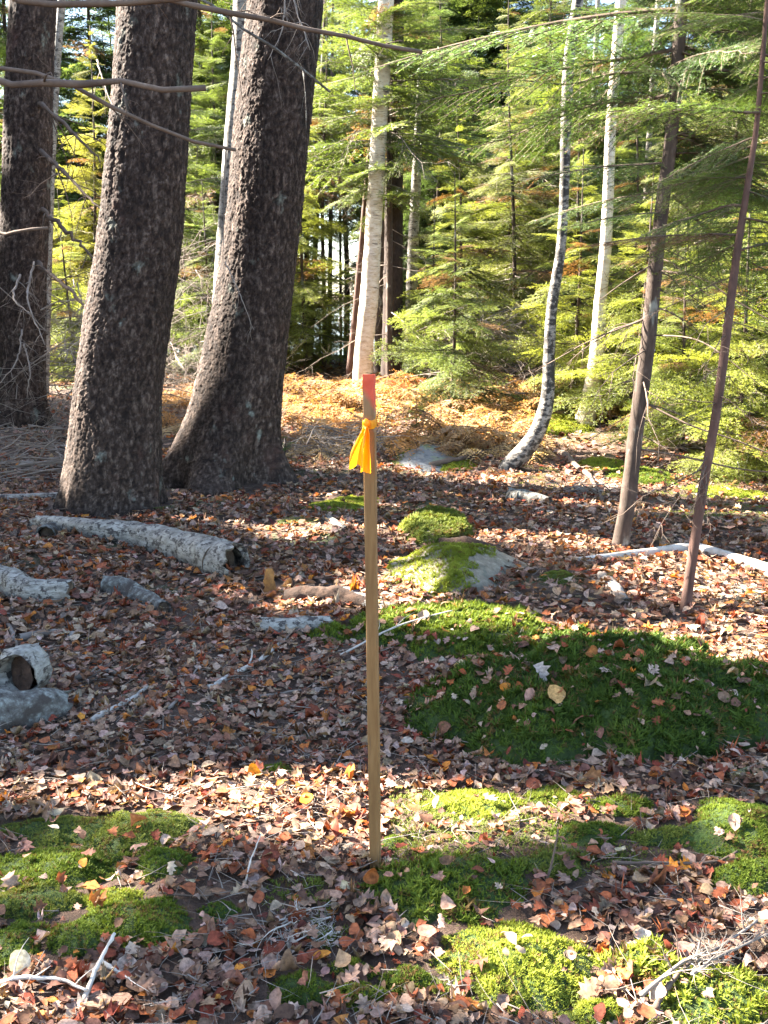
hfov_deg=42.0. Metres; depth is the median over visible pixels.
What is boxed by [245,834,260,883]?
dead stick
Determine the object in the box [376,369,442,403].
dead fern
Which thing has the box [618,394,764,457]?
brush pile
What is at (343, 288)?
fir tree
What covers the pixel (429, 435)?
dead fern
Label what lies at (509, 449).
dead fern
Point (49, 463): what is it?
dead stick
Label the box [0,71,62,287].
fir tree
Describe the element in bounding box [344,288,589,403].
fir tree
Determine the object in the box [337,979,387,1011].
moss cushion
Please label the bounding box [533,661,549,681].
fallen leaf
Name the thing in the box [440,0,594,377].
fir tree
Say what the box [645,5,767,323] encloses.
fir tree
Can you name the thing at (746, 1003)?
moss cushion
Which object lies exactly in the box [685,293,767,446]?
fir tree
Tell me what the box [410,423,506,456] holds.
dead fern
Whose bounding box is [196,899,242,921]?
moss cushion
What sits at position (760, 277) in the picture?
fir tree
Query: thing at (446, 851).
moss carpet
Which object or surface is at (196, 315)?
fir tree
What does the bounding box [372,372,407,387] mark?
dead fern
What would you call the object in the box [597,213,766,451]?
fir tree
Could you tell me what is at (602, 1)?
sky
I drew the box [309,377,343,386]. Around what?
dead fern
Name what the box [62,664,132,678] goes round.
dead stick
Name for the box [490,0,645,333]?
fir tree
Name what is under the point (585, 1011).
moss cushion
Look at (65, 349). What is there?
fir tree
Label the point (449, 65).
fir tree
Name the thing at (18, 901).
moss cushion
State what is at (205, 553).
birch log
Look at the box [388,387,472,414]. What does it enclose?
dead fern
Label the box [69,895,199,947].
moss cushion
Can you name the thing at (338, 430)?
dead fern
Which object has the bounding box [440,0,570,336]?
fir tree
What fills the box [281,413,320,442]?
dead fern
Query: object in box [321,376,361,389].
dead fern
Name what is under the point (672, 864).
fallen leaf
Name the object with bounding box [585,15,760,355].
fir tree
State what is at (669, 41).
fir tree
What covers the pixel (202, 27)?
fir tree
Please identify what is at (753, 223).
fir tree
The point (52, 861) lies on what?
moss cushion
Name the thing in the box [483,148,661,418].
fir tree
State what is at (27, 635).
fallen limb
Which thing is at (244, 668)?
dead stick
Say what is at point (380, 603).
rotten log
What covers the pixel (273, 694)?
dead stick
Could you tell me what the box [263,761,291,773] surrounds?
moss cushion
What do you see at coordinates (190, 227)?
fir tree
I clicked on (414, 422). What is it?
fir seedling
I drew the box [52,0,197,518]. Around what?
spruce tree
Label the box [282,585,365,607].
rotten log
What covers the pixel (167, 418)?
dead fern
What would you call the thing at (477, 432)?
dead fern
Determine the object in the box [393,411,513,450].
dead fern
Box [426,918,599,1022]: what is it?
moss cushion
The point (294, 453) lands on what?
dead fern
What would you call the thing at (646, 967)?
moss cushion
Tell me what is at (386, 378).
dead fern
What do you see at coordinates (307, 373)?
dead fern
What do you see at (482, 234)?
fir tree
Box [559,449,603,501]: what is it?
dead stick
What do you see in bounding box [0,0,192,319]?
fir tree
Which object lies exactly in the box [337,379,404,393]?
dead fern
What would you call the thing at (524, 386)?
dead fern
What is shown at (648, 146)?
birch tree
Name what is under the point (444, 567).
boulder
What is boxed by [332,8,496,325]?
fir tree
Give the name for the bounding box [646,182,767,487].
fir tree
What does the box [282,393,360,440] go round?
dead fern
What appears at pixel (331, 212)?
fir tree
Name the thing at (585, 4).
fir tree
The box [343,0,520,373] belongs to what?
fir tree
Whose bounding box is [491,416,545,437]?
dead fern
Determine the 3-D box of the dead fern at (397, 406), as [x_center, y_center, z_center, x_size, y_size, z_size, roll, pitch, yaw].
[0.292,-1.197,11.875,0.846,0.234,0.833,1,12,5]
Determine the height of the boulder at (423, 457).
0.221 m
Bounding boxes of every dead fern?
[161,409,184,426]
[162,388,187,400]
[162,392,191,410]
[162,398,187,408]
[162,422,181,436]
[163,386,192,398]
[172,377,194,398]
[281,408,344,440]
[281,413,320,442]
[282,393,307,406]
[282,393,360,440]
[282,402,333,412]
[282,409,337,417]
[283,371,318,391]
[283,374,337,394]
[283,381,343,401]
[283,442,317,460]
[284,373,335,396]
[284,380,362,408]
[284,396,362,420]
[285,435,353,462]
[288,385,347,409]
[290,411,392,447]
[303,372,351,387]
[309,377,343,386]
[310,386,383,406]
[314,405,389,426]
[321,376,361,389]
[323,400,406,427]
[324,425,359,438]
[327,389,388,407]
[333,384,395,395]
[336,385,390,390]
[336,414,423,447]
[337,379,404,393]
[340,385,389,396]
[354,397,408,406]
[359,393,412,401]
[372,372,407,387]
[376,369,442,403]
[376,374,418,388]
[376,376,423,393]
[376,433,448,448]
[378,401,436,414]
[379,376,413,387]
[380,384,422,400]
[381,435,460,458]
[385,394,418,406]
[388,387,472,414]
[390,405,509,446]
[390,406,479,443]
[391,372,444,388]
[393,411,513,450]
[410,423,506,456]
[414,402,483,443]
[417,389,497,423]
[432,422,504,442]
[434,444,497,462]
[438,380,505,394]
[442,404,551,453]
[442,418,506,430]
[455,403,496,419]
[457,403,531,426]
[473,437,577,459]
[475,395,522,406]
[476,420,550,443]
[483,409,554,430]
[483,445,556,462]
[490,397,560,414]
[490,406,561,417]
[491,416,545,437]
[492,402,534,408]
[494,381,541,401]
[495,374,555,398]
[495,378,566,405]
[563,396,631,416]
[566,397,629,421]
[597,393,631,420]
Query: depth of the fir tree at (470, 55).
19.23 m
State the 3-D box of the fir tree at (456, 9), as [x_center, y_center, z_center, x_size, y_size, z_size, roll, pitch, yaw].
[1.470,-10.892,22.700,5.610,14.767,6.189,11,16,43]
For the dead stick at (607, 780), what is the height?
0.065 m
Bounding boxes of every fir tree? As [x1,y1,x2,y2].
[0,0,98,270]
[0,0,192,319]
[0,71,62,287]
[50,189,90,382]
[50,225,85,369]
[51,26,194,343]
[52,154,92,358]
[54,49,100,254]
[60,21,96,170]
[64,15,112,249]
[68,9,181,350]
[70,286,181,372]
[91,113,217,363]
[108,0,309,346]
[165,34,224,375]
[168,145,217,359]
[168,185,217,384]
[169,37,222,355]
[176,19,230,321]
[185,0,231,283]
[194,0,343,346]
[200,62,298,323]
[220,2,403,361]
[285,126,355,374]
[286,0,370,369]
[287,0,525,384]
[287,173,348,369]
[290,240,349,364]
[296,0,374,360]
[308,0,325,365]
[315,0,469,342]
[317,0,412,327]
[324,0,500,367]
[327,1,333,362]
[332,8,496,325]
[333,0,530,299]
[338,0,341,361]
[338,6,483,336]
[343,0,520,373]
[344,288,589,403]
[360,0,767,547]
[366,179,537,417]
[374,195,501,385]
[381,83,524,383]
[416,0,529,349]
[418,16,510,296]
[438,107,524,375]
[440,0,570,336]
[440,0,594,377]
[446,1,601,126]
[450,0,633,371]
[453,0,580,363]
[465,121,542,374]
[470,0,619,359]
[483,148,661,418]
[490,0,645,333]
[499,72,636,378]
[510,1,632,317]
[537,0,680,346]
[539,54,697,388]
[540,164,715,438]
[553,2,608,68]
[557,224,629,390]
[570,0,672,305]
[580,0,767,611]
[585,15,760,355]
[586,0,689,234]
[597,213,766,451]
[610,0,767,425]
[624,10,767,342]
[633,0,697,342]
[641,0,766,386]
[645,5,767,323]
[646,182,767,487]
[671,120,767,420]
[675,1,767,308]
[680,112,767,375]
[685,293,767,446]
[709,143,767,471]
[710,104,767,336]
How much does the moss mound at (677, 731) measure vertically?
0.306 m
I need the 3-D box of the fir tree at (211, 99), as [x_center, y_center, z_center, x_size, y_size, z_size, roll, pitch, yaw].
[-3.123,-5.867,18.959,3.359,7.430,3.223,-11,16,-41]
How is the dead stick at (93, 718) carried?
on the ground
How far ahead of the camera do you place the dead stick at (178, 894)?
2.45 m
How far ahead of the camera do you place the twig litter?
2.96 m
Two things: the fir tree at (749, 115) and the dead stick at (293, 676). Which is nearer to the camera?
the dead stick at (293, 676)
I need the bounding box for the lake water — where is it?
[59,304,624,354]
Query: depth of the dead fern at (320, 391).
11.71 m
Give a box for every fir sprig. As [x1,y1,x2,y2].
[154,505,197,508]
[276,515,317,526]
[729,766,748,775]
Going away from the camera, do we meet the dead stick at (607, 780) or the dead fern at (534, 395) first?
the dead stick at (607, 780)
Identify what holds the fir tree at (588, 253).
on the ground
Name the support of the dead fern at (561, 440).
on the ground
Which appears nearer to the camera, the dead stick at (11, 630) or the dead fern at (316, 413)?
the dead stick at (11, 630)
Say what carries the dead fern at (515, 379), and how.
on the ground
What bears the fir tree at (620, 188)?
on the ground
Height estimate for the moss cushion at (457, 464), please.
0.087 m
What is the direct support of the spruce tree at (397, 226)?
on the ground
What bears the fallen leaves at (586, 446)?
on the ground
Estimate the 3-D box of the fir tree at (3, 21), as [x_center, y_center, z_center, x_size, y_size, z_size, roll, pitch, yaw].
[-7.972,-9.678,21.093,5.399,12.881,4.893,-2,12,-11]
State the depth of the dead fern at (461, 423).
10.37 m
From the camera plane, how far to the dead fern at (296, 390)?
12.21 m
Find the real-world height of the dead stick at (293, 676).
0.114 m
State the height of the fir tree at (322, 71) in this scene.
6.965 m
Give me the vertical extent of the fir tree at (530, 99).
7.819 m
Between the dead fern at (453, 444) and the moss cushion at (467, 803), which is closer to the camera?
the moss cushion at (467, 803)
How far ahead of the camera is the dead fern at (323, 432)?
9.90 m
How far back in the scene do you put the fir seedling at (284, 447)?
8.37 m
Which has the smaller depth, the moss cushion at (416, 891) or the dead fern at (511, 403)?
the moss cushion at (416, 891)
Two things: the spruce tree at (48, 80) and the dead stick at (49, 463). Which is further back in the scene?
the dead stick at (49, 463)
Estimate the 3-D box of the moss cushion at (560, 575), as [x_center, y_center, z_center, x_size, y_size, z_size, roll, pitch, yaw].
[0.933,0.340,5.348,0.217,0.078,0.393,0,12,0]
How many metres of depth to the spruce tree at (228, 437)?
7.86 m
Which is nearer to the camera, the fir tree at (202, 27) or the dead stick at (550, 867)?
the dead stick at (550, 867)
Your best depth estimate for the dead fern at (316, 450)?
9.27 m
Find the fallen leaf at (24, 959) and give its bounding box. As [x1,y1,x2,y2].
[9,950,30,972]
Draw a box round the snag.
[263,568,275,594]
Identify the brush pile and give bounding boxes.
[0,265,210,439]
[0,412,68,486]
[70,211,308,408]
[219,899,349,961]
[282,401,437,468]
[515,352,715,405]
[545,474,641,497]
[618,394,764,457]
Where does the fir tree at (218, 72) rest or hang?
on the ground
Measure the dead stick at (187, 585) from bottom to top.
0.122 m
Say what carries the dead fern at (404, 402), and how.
on the ground
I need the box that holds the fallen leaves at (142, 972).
[0,618,767,1023]
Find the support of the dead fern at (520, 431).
on the ground
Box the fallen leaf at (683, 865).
[680,855,690,869]
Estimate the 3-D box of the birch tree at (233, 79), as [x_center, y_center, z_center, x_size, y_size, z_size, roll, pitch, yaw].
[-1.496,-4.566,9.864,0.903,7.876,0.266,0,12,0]
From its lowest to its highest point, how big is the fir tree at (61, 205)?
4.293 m
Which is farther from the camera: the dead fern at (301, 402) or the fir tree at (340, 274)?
the fir tree at (340, 274)
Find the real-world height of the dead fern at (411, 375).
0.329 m
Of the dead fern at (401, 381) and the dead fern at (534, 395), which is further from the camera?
the dead fern at (401, 381)
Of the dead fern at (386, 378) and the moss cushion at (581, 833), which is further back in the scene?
the dead fern at (386, 378)
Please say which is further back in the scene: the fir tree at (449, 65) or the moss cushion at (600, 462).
the fir tree at (449, 65)
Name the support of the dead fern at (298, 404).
on the ground
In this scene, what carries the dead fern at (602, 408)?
on the ground
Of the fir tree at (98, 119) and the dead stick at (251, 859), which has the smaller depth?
the dead stick at (251, 859)
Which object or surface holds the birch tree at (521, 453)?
on the ground
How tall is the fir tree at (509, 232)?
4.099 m
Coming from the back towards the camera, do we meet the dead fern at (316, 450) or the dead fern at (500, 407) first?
the dead fern at (500, 407)
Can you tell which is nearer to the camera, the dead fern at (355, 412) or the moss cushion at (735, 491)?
the moss cushion at (735, 491)
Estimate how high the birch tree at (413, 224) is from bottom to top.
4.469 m
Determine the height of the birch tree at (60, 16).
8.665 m
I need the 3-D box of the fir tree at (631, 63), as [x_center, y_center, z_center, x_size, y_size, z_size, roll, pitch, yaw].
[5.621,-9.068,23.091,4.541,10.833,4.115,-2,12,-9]
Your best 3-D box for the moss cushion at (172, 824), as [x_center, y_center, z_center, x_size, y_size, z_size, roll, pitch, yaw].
[-0.682,0.883,2.804,0.403,0.064,0.278,0,12,0]
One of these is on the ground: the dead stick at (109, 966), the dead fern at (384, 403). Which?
the dead fern at (384, 403)
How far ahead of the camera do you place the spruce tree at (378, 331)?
15.12 m
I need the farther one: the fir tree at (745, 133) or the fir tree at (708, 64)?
the fir tree at (745, 133)
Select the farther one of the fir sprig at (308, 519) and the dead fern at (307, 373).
the dead fern at (307, 373)
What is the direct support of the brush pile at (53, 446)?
on the ground
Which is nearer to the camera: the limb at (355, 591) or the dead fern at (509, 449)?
the limb at (355, 591)
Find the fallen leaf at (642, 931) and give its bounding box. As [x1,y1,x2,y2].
[633,925,650,939]
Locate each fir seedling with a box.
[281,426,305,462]
[401,389,428,441]
[724,403,761,463]
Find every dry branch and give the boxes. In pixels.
[639,887,767,997]
[690,916,767,975]
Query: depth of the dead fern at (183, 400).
12.04 m
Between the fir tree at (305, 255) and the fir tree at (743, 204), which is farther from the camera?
the fir tree at (305, 255)
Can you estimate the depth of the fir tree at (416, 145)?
12.84 m
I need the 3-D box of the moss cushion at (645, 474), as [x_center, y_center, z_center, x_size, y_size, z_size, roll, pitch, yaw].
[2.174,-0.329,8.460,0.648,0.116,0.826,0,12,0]
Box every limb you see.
[0,492,57,501]
[19,629,81,640]
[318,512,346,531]
[344,586,382,600]
[438,536,509,555]
[596,571,629,603]
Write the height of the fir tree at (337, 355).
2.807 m
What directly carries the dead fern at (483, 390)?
on the ground
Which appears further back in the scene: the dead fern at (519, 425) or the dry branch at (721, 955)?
the dead fern at (519, 425)
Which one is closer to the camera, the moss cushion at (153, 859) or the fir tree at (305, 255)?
the moss cushion at (153, 859)
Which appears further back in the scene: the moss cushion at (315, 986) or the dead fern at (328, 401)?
the dead fern at (328, 401)
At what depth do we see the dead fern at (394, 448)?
9.24 m
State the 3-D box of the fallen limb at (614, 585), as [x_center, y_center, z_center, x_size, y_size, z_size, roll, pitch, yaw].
[1.169,0.388,5.085,0.074,0.090,0.413,-1,12,-4]
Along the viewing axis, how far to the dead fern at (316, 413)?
11.41 m
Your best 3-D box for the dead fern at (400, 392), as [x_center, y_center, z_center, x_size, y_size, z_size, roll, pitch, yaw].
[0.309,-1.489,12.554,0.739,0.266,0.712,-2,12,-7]
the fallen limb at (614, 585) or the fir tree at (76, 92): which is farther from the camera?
the fir tree at (76, 92)
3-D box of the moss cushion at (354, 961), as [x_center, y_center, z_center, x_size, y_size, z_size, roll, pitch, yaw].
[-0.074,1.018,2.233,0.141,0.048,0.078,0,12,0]
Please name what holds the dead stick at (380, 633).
on the moss mound at (481, 638)
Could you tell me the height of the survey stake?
1.408 m
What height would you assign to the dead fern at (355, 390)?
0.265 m
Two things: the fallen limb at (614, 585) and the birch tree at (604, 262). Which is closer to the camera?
the fallen limb at (614, 585)
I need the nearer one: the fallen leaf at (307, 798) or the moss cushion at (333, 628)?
the fallen leaf at (307, 798)
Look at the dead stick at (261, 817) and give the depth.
2.84 m
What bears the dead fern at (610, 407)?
on the ground
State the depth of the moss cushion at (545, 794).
3.00 m
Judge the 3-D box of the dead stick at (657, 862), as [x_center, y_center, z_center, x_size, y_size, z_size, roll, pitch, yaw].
[0.770,0.924,2.624,0.343,0.113,0.054,-2,12,-9]
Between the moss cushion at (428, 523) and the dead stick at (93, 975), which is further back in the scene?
the moss cushion at (428, 523)
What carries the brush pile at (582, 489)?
on the ground
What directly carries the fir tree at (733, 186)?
on the ground
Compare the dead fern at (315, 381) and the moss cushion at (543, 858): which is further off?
the dead fern at (315, 381)
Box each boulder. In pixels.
[382,541,526,599]
[384,444,454,473]
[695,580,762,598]
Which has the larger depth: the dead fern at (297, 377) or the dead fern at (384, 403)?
the dead fern at (297, 377)
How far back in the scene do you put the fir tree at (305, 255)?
20.00 m
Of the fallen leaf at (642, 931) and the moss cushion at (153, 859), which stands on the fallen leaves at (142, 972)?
the fallen leaf at (642, 931)
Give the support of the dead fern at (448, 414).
on the ground
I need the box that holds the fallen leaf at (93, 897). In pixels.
[89,887,106,906]
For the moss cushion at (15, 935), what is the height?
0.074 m
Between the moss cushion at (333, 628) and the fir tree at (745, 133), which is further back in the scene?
the fir tree at (745, 133)
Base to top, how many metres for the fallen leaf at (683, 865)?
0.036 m
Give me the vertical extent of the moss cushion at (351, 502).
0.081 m
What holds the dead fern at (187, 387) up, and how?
on the ground
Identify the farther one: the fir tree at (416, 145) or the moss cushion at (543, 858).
the fir tree at (416, 145)
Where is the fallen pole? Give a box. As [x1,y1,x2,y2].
[575,543,767,571]
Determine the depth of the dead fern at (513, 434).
9.95 m
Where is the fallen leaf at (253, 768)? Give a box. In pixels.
[247,763,261,774]
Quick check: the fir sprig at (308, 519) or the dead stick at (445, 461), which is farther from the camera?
the dead stick at (445, 461)
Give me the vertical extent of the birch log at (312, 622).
0.112 m
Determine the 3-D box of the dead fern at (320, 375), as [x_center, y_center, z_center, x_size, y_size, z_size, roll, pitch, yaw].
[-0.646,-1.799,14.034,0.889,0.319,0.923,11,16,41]
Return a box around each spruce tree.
[0,0,106,429]
[0,0,422,252]
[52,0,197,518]
[162,0,323,496]
[345,131,370,383]
[373,207,384,381]
[380,0,403,380]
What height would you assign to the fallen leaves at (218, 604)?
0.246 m
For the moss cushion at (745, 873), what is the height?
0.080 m
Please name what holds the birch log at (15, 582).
on the ground
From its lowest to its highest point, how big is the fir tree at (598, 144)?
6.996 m
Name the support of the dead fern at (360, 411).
on the ground
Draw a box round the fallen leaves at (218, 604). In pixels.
[0,450,767,646]
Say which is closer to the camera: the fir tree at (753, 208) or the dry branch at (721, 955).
the dry branch at (721, 955)
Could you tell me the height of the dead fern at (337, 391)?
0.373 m
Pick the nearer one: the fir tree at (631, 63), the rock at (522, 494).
the rock at (522, 494)
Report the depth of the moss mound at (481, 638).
4.40 m
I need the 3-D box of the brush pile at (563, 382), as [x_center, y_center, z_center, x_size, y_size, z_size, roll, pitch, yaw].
[3.101,-1.574,12.467,3.333,1.385,3.135,0,12,0]
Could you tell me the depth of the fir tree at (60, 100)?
21.14 m
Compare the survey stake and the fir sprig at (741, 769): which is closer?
the survey stake
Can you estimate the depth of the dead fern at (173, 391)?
12.78 m
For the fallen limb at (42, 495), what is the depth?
7.82 m
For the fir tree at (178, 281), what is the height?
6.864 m
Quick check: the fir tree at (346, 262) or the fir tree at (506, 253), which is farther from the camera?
the fir tree at (346, 262)
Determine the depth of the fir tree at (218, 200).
19.39 m
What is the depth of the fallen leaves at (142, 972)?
2.85 m
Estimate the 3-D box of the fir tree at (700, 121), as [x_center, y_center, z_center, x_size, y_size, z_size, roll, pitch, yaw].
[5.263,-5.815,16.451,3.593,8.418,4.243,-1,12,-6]
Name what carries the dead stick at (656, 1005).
on the fallen leaves at (142, 972)
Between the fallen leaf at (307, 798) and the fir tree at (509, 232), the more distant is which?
the fir tree at (509, 232)
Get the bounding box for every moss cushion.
[0,814,114,848]
[0,845,135,892]
[0,878,86,921]
[0,917,55,972]
[45,919,106,959]
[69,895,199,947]
[80,808,208,855]
[80,886,147,910]
[131,845,196,883]
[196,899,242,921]
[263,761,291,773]
[266,966,336,1005]
[300,495,381,513]
[305,620,352,646]
[327,956,379,981]
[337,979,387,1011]
[355,847,534,931]
[377,962,437,995]
[381,834,404,851]
[397,504,476,545]
[420,786,527,820]
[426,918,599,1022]
[439,459,478,471]
[498,412,595,435]
[519,783,587,807]
[519,847,584,880]
[537,569,573,586]
[543,819,636,848]
[569,996,625,1023]
[575,456,624,470]
[584,791,654,817]
[590,931,689,989]
[603,466,678,485]
[630,824,694,849]
[646,960,767,1023]
[680,796,767,859]
[683,484,767,501]
[710,853,767,896]
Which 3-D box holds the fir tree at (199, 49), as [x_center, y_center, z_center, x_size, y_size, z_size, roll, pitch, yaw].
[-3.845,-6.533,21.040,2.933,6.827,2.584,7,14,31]
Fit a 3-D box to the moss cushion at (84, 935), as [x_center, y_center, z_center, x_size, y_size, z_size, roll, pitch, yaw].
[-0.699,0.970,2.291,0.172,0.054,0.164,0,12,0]
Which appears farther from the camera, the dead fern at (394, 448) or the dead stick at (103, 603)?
the dead fern at (394, 448)
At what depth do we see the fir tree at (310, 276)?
17.89 m
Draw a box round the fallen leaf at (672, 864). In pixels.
[664,857,677,873]
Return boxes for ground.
[0,295,767,1023]
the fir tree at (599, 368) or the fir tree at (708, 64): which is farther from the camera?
the fir tree at (599, 368)
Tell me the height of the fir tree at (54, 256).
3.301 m
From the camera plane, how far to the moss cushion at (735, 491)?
7.73 m
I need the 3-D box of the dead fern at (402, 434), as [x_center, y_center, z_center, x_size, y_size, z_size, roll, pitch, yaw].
[0.011,-0.781,9.731,0.823,0.343,0.855,7,14,30]
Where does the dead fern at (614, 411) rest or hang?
on the ground
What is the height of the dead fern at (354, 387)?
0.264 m
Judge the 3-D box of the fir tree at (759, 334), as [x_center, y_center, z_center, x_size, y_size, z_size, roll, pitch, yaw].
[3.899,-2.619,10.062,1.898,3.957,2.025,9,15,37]
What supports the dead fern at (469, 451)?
on the ground
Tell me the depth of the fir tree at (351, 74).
21.23 m
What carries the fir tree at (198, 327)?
on the ground
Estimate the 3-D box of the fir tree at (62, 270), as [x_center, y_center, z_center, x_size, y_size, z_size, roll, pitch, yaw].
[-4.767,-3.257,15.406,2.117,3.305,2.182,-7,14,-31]
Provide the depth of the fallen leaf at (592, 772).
3.05 m
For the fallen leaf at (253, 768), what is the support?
on the fallen leaves at (142, 972)
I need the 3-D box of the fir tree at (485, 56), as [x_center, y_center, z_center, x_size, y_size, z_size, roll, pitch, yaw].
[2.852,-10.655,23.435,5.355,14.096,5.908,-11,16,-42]
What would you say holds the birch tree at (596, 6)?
on the ground
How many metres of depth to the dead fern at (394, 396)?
12.46 m
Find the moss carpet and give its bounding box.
[262,429,767,1023]
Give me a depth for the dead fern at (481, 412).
11.36 m
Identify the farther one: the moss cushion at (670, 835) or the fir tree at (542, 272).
the fir tree at (542, 272)
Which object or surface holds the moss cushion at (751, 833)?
on the ground
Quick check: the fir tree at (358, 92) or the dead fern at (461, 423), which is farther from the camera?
the fir tree at (358, 92)
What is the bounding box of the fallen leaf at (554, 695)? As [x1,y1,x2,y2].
[548,685,565,703]
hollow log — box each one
[0,643,52,690]
[33,521,59,540]
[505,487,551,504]
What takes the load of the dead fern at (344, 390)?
on the ground
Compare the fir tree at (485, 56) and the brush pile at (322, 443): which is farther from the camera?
the fir tree at (485, 56)
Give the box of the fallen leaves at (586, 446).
[0,358,752,461]
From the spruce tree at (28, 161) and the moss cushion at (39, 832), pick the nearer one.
the moss cushion at (39, 832)
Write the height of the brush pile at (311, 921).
0.100 m
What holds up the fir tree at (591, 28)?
on the ground
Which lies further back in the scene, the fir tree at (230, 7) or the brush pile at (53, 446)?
the fir tree at (230, 7)
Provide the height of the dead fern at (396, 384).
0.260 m
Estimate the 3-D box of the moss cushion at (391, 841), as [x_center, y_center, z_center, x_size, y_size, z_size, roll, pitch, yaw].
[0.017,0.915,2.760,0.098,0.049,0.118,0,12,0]
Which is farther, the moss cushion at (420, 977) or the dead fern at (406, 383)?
the dead fern at (406, 383)
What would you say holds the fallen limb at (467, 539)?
on the ground
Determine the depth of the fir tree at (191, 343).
12.61 m
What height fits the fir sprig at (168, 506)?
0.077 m
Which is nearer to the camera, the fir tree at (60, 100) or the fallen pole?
the fallen pole
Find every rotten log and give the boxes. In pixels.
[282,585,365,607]
[361,600,395,609]
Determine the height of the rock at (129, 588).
0.131 m
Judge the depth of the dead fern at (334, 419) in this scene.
10.37 m
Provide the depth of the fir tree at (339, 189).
17.38 m
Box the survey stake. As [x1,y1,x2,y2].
[349,374,380,870]
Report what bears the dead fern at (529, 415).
on the ground
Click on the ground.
(424, 961)
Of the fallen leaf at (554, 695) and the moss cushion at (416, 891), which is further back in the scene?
the fallen leaf at (554, 695)
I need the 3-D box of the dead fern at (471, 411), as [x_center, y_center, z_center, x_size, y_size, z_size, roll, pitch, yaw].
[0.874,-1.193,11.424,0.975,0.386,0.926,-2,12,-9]
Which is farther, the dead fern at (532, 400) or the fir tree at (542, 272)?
the fir tree at (542, 272)
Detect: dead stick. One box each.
[0,611,23,645]
[0,938,96,991]
[19,436,63,467]
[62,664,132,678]
[82,932,115,999]
[89,589,119,610]
[90,685,149,721]
[101,959,148,991]
[159,890,231,899]
[166,668,197,709]
[185,584,258,587]
[206,633,288,690]
[208,652,365,684]
[229,792,299,829]
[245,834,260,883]
[259,680,329,697]
[340,610,452,655]
[429,446,503,465]
[545,821,558,880]
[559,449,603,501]
[601,775,640,793]
[612,837,737,872]
[652,927,693,1010]
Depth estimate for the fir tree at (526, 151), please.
16.93 m
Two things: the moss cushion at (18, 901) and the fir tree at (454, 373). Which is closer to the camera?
the moss cushion at (18, 901)
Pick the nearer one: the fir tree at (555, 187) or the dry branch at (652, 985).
the dry branch at (652, 985)
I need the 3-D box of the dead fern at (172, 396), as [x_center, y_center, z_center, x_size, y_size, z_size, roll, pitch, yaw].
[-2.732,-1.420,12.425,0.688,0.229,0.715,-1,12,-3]
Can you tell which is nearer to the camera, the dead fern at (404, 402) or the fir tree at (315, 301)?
the dead fern at (404, 402)
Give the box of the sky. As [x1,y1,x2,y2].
[0,0,708,294]
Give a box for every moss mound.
[348,597,553,661]
[403,622,767,766]
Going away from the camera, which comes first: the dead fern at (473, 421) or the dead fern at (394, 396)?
the dead fern at (473, 421)
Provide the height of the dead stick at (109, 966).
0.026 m
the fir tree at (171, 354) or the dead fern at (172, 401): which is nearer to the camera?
the dead fern at (172, 401)
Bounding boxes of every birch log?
[0,565,74,605]
[27,515,249,580]
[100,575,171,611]
[260,615,332,637]
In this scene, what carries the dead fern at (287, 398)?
on the ground
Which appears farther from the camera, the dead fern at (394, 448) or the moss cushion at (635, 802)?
the dead fern at (394, 448)
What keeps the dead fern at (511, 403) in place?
on the ground
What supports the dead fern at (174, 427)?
on the ground
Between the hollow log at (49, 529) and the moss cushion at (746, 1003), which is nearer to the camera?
the moss cushion at (746, 1003)
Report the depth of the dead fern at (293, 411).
11.29 m
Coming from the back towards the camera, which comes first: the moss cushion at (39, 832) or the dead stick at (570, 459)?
the dead stick at (570, 459)
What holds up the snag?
on the ground
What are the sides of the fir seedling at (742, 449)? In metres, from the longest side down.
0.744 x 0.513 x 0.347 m
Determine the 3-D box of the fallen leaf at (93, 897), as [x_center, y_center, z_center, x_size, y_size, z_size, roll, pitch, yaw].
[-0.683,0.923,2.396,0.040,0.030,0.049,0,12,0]
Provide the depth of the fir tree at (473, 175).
16.98 m
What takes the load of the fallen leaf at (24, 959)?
on the fallen leaves at (142, 972)
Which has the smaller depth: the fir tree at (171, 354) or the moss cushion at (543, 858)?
the moss cushion at (543, 858)
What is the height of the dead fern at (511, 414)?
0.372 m
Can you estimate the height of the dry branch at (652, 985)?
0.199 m
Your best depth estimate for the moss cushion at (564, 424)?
10.86 m
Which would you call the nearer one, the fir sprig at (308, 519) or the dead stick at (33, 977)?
the dead stick at (33, 977)
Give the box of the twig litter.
[0,416,767,1023]
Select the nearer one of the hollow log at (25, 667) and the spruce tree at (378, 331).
the hollow log at (25, 667)
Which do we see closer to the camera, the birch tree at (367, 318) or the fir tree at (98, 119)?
the birch tree at (367, 318)
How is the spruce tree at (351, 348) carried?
on the ground
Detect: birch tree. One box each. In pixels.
[46,0,65,393]
[212,0,246,299]
[352,0,393,387]
[402,74,421,380]
[498,0,583,470]
[575,0,625,425]
[586,0,600,266]
[639,0,660,306]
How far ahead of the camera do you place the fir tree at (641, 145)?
17.95 m
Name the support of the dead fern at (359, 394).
on the ground
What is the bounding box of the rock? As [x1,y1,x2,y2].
[0,687,72,734]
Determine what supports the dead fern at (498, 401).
on the ground
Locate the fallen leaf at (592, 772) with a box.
[583,765,604,788]
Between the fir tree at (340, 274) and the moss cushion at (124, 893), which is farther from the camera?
the fir tree at (340, 274)
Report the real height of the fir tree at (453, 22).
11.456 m
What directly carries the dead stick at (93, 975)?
on the ground
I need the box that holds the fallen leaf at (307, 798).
[300,793,312,803]
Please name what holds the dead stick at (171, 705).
on the ground

